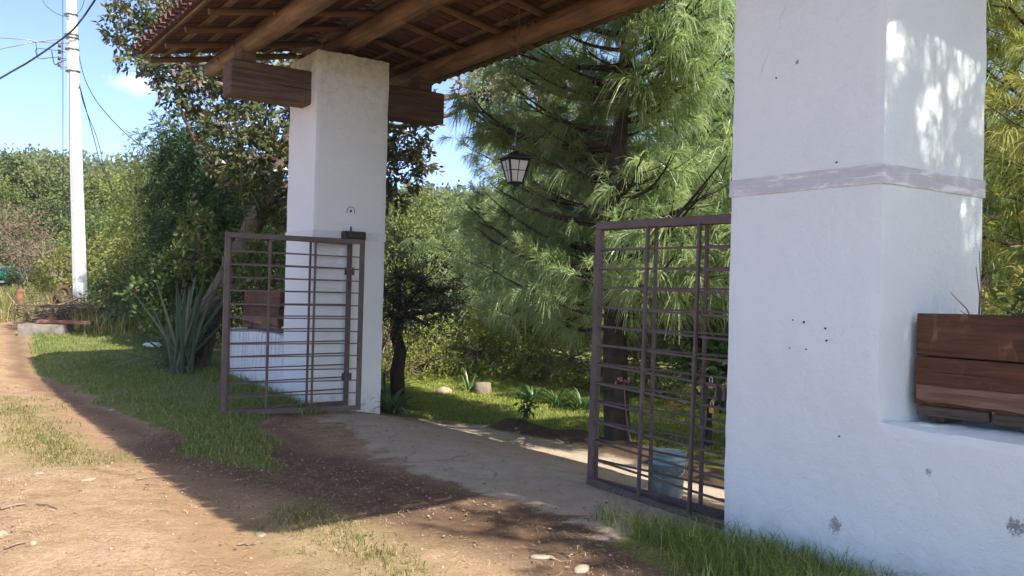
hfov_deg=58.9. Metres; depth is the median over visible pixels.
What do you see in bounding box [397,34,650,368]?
pine tree
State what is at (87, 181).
forest tree
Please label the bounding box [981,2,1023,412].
pine tree
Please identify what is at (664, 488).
plastic bucket
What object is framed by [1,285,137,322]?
brush heap
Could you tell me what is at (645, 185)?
forest tree
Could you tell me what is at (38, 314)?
dead branch
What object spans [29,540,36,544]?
stone
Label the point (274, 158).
leafy tree
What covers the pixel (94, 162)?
distant wood
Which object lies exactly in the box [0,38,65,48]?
power cable
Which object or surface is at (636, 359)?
hedge bush
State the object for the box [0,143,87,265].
forest tree
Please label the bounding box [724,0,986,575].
gate pillar
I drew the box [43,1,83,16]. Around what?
power cable
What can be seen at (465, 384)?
strap plant
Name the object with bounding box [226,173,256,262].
hanging frond
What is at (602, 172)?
pine tree
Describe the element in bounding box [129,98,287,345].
conifer tree
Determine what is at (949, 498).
garden wall
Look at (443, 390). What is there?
stone
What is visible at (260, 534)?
stone
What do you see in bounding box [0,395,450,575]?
road grass
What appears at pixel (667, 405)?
flower
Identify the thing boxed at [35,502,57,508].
twig
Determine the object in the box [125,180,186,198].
forest tree
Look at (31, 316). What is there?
dead branch
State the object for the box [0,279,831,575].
dirt road
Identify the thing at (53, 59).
power cable
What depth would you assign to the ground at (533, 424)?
11.86 m
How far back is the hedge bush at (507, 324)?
20.86 m
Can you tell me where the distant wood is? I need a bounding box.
[0,143,519,203]
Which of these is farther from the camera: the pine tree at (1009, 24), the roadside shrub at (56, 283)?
the roadside shrub at (56, 283)
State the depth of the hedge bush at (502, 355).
18.14 m
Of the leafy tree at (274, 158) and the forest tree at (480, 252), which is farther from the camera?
the forest tree at (480, 252)
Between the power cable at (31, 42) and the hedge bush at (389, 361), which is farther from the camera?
the power cable at (31, 42)
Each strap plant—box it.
[355,387,440,418]
[381,371,426,399]
[442,368,489,390]
[507,383,551,400]
[530,388,583,409]
[546,387,603,413]
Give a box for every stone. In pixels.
[0,530,7,535]
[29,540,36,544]
[81,478,95,480]
[254,531,265,536]
[435,387,451,393]
[529,554,553,559]
[573,564,588,573]
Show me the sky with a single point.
(34, 108)
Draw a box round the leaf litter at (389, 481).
[6,365,715,575]
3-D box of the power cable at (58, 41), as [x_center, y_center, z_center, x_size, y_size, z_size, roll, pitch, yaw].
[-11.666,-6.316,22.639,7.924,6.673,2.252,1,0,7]
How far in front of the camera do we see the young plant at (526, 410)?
12.32 m
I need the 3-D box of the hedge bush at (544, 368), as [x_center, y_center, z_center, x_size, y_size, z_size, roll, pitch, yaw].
[0.895,1.409,18.186,2.389,2.169,2.546,2,0,0]
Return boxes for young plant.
[274,264,284,290]
[512,392,538,422]
[988,234,1023,316]
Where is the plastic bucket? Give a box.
[648,448,686,498]
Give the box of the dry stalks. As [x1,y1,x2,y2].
[950,251,984,314]
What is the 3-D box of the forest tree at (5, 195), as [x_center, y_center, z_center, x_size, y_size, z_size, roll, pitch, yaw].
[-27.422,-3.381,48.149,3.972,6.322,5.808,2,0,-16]
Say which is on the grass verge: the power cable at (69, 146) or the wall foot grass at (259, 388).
the wall foot grass at (259, 388)
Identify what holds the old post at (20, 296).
on the dirt road
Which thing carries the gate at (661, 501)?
attached to the gate pillar at (857, 188)
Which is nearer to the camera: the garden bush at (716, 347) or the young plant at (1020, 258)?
the young plant at (1020, 258)
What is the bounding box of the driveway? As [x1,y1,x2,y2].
[329,411,724,544]
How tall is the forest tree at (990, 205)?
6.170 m
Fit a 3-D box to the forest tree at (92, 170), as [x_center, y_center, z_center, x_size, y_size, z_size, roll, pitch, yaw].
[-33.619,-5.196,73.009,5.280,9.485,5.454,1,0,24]
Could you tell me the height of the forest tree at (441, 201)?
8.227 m
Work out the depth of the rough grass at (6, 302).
20.26 m
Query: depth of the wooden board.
18.29 m
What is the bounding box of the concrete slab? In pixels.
[17,323,73,335]
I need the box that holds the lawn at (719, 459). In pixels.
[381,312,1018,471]
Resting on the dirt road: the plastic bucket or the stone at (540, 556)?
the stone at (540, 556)
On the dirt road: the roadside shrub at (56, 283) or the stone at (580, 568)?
the stone at (580, 568)
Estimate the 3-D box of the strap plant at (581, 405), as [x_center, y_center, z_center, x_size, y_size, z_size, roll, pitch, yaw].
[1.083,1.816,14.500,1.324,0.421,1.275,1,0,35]
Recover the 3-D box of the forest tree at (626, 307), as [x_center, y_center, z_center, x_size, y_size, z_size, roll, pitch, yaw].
[3.112,-1.189,25.880,5.634,6.317,5.514,2,0,-13]
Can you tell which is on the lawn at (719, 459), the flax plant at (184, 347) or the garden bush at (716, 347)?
the garden bush at (716, 347)
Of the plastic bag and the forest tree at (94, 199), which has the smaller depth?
the plastic bag
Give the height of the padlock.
0.090 m
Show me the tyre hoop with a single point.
(60, 288)
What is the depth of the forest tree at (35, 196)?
51.36 m
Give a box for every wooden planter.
[242,291,284,332]
[914,313,1023,428]
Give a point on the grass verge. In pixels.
(215, 361)
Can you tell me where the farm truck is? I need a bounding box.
[0,265,24,287]
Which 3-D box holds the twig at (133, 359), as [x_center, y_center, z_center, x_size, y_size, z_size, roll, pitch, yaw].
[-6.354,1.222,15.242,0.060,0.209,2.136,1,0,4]
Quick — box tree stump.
[474,382,490,394]
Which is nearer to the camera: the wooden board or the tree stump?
the tree stump
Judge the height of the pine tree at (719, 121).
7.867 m
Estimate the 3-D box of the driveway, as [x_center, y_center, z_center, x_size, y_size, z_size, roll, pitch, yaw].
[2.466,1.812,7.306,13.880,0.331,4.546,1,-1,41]
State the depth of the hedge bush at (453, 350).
17.99 m
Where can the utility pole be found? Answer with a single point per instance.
(79, 272)
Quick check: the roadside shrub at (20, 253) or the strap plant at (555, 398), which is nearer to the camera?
the strap plant at (555, 398)
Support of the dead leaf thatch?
on the grass verge
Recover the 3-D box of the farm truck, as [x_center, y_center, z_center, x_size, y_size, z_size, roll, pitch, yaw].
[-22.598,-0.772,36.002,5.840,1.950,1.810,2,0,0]
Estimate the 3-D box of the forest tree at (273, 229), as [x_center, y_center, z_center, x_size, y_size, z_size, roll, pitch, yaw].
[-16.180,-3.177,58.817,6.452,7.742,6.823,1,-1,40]
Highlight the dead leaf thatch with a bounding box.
[150,279,249,367]
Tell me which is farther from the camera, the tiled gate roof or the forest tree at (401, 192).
the forest tree at (401, 192)
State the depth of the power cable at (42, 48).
23.84 m
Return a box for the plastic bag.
[142,342,161,346]
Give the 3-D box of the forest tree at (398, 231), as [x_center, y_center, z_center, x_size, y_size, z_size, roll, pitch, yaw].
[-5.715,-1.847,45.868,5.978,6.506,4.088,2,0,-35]
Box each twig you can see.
[0,503,25,509]
[3,541,25,548]
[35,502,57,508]
[102,351,159,371]
[136,476,157,479]
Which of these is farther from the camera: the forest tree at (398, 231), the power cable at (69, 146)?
the forest tree at (398, 231)
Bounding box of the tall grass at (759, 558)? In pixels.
[576,491,951,575]
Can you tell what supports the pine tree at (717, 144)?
on the lawn at (719, 459)
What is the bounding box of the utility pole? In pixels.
[57,0,87,302]
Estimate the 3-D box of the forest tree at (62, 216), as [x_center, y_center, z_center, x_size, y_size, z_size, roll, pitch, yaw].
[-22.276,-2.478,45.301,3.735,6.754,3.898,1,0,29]
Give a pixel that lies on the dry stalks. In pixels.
(980, 293)
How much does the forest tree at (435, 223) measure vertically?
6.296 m
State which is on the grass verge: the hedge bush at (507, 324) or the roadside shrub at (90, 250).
the roadside shrub at (90, 250)
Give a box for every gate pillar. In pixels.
[282,49,388,413]
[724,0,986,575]
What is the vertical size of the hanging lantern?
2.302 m
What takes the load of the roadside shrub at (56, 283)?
on the grass verge
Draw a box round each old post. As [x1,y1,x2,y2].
[15,289,23,308]
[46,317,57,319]
[50,296,58,303]
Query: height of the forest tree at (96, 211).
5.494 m
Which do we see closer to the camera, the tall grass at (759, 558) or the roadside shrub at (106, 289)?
the tall grass at (759, 558)
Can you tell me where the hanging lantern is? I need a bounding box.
[498,0,532,190]
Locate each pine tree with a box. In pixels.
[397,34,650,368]
[442,0,735,440]
[591,0,735,299]
[625,0,735,373]
[981,0,1023,413]
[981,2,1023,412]
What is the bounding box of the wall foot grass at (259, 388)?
[200,366,325,416]
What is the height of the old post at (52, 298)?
0.444 m
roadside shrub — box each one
[0,200,71,288]
[0,205,149,290]
[23,244,89,298]
[65,230,144,296]
[75,256,152,330]
[112,192,235,342]
[210,213,286,306]
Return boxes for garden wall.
[229,327,283,391]
[874,420,1023,575]
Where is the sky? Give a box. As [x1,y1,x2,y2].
[0,0,1023,192]
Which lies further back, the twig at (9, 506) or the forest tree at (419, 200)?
the forest tree at (419, 200)
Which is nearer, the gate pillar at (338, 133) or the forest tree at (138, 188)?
the gate pillar at (338, 133)
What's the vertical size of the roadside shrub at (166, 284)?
3.089 m
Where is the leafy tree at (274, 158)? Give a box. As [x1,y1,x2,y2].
[92,0,545,366]
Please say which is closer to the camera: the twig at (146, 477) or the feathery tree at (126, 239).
the twig at (146, 477)
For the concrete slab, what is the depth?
18.07 m
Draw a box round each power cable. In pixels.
[0,0,95,78]
[0,37,65,43]
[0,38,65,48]
[35,42,62,54]
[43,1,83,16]
[51,51,65,64]
[69,69,69,223]
[79,57,143,147]
[79,84,114,191]
[79,85,110,185]
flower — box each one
[615,377,630,440]
[664,401,683,442]
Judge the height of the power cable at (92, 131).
1.592 m
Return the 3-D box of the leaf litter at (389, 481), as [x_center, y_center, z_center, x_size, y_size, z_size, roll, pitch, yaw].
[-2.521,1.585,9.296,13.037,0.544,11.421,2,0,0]
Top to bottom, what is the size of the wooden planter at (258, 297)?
0.603 m
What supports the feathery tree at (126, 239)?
on the grass verge
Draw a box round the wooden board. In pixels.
[36,319,93,324]
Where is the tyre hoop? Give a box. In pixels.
[54,285,71,302]
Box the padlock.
[709,400,714,413]
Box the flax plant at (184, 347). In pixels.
[116,274,238,373]
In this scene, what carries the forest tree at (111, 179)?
on the ground at (533, 424)
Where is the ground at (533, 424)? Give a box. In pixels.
[39,285,723,472]
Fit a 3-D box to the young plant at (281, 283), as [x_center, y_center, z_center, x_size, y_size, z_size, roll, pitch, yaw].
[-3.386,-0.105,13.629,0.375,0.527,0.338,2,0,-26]
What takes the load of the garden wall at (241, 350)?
on the grass verge
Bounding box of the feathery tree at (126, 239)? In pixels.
[88,109,189,315]
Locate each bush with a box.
[0,192,70,262]
[381,251,433,385]
[381,312,502,381]
[426,277,602,356]
[431,296,558,382]
[497,311,602,386]
[553,304,727,406]
[645,272,728,447]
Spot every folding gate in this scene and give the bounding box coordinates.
[218,226,365,414]
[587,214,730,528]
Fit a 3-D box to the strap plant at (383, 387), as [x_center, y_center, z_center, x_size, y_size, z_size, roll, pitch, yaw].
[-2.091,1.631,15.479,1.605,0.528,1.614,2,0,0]
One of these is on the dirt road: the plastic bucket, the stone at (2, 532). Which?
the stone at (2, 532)
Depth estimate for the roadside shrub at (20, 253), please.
33.12 m
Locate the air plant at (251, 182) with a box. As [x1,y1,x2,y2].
[203,172,283,214]
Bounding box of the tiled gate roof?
[132,0,667,126]
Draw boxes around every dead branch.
[6,292,32,317]
[33,296,83,316]
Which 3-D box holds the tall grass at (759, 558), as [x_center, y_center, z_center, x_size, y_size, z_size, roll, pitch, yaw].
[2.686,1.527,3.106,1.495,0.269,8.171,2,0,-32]
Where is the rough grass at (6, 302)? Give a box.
[0,283,283,343]
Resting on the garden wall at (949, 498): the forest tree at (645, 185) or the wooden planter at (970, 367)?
the wooden planter at (970, 367)
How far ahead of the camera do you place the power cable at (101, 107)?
22.98 m
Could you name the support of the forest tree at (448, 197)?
on the hill
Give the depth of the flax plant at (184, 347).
14.48 m
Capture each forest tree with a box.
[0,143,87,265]
[0,174,34,265]
[10,172,69,274]
[28,175,97,292]
[60,162,146,276]
[67,172,121,196]
[83,166,103,185]
[85,192,170,277]
[87,165,133,284]
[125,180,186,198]
[235,193,286,288]
[383,197,450,298]
[386,181,467,295]
[386,189,443,299]
[401,185,498,304]
[408,183,450,207]
[412,201,476,302]
[438,184,464,208]
[458,198,524,295]
[528,141,671,345]
[562,113,729,350]
[988,108,1023,285]
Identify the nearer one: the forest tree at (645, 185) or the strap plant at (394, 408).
the strap plant at (394, 408)
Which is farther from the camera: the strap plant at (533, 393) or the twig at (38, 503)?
the strap plant at (533, 393)
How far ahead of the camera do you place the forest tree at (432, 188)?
77.92 m
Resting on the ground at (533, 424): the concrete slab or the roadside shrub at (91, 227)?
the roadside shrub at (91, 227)
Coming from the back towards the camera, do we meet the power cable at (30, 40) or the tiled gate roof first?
the power cable at (30, 40)
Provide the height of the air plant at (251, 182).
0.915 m
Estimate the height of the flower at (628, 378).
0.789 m
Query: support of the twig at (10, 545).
on the dirt road
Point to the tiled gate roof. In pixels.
(421, 47)
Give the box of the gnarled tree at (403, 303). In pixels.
[382,238,477,406]
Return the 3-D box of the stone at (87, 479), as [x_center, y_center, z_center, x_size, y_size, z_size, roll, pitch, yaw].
[-3.385,1.528,7.231,0.071,0.018,0.164,1,0,24]
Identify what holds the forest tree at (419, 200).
on the ground at (533, 424)
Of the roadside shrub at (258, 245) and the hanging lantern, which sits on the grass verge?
the roadside shrub at (258, 245)
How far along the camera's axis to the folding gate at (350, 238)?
11.29 m
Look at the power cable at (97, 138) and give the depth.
26.97 m
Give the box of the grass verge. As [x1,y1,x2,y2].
[24,322,382,468]
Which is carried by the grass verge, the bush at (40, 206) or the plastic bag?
the plastic bag

